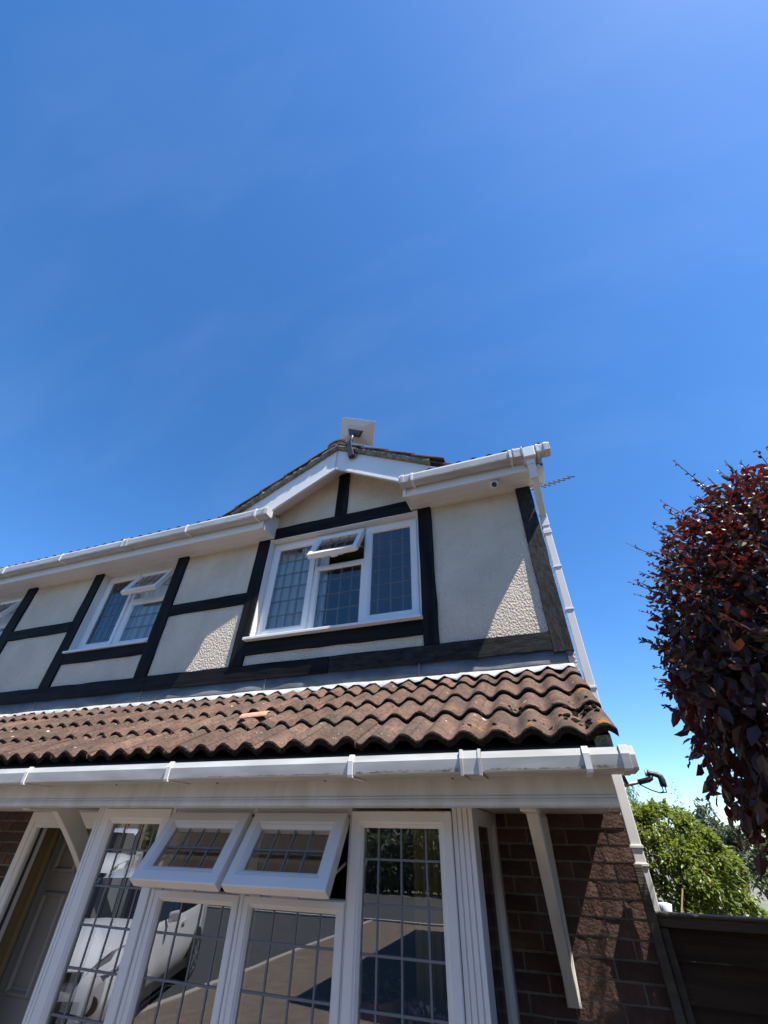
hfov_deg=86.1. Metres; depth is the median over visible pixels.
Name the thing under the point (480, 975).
bay window
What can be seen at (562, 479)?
tv aerial
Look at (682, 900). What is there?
garden cane
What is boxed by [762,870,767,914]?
shrub
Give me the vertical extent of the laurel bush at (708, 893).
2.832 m
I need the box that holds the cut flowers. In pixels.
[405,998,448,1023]
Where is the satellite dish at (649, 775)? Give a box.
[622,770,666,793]
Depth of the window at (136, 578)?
5.11 m
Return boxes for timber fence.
[632,864,767,1023]
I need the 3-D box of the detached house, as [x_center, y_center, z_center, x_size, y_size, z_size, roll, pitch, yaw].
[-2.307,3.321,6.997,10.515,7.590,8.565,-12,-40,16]
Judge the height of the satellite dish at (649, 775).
0.572 m
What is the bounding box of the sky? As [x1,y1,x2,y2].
[0,0,767,848]
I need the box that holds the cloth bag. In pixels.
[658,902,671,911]
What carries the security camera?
attached to the detached house
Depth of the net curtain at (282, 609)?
4.48 m
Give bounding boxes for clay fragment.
[239,711,269,718]
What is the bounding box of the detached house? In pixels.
[0,439,680,1023]
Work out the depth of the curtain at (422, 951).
2.06 m
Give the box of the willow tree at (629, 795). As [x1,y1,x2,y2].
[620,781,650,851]
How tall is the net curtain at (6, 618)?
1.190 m
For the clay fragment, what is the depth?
2.74 m
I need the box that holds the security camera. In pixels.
[489,479,499,488]
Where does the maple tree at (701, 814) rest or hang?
on the ground
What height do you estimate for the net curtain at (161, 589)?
1.190 m
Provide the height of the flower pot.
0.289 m
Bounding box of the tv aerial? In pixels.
[531,476,574,489]
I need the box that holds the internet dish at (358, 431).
[340,417,375,458]
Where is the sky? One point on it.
(232, 232)
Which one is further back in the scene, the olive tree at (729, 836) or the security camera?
the olive tree at (729, 836)
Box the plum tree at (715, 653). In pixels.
[627,446,767,882]
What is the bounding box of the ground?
[644,847,767,915]
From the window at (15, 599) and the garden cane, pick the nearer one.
the garden cane
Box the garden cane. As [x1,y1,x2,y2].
[681,889,682,912]
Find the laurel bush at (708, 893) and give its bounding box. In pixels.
[625,782,767,964]
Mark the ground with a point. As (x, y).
(764, 903)
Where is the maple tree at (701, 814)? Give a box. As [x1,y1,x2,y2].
[685,797,742,915]
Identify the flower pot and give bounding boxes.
[361,965,406,1023]
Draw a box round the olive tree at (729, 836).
[717,823,767,902]
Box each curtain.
[0,605,15,634]
[123,575,171,639]
[268,541,331,628]
[413,809,447,1023]
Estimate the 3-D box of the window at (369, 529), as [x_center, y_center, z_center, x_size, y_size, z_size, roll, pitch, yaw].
[-0.493,0.645,4.211,1.812,1.219,0.270,-12,-40,16]
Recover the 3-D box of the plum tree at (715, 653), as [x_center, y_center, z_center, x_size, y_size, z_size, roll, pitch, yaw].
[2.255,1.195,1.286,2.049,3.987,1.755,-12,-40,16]
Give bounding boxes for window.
[0,591,26,629]
[22,808,520,1023]
[62,560,177,653]
[242,511,422,641]

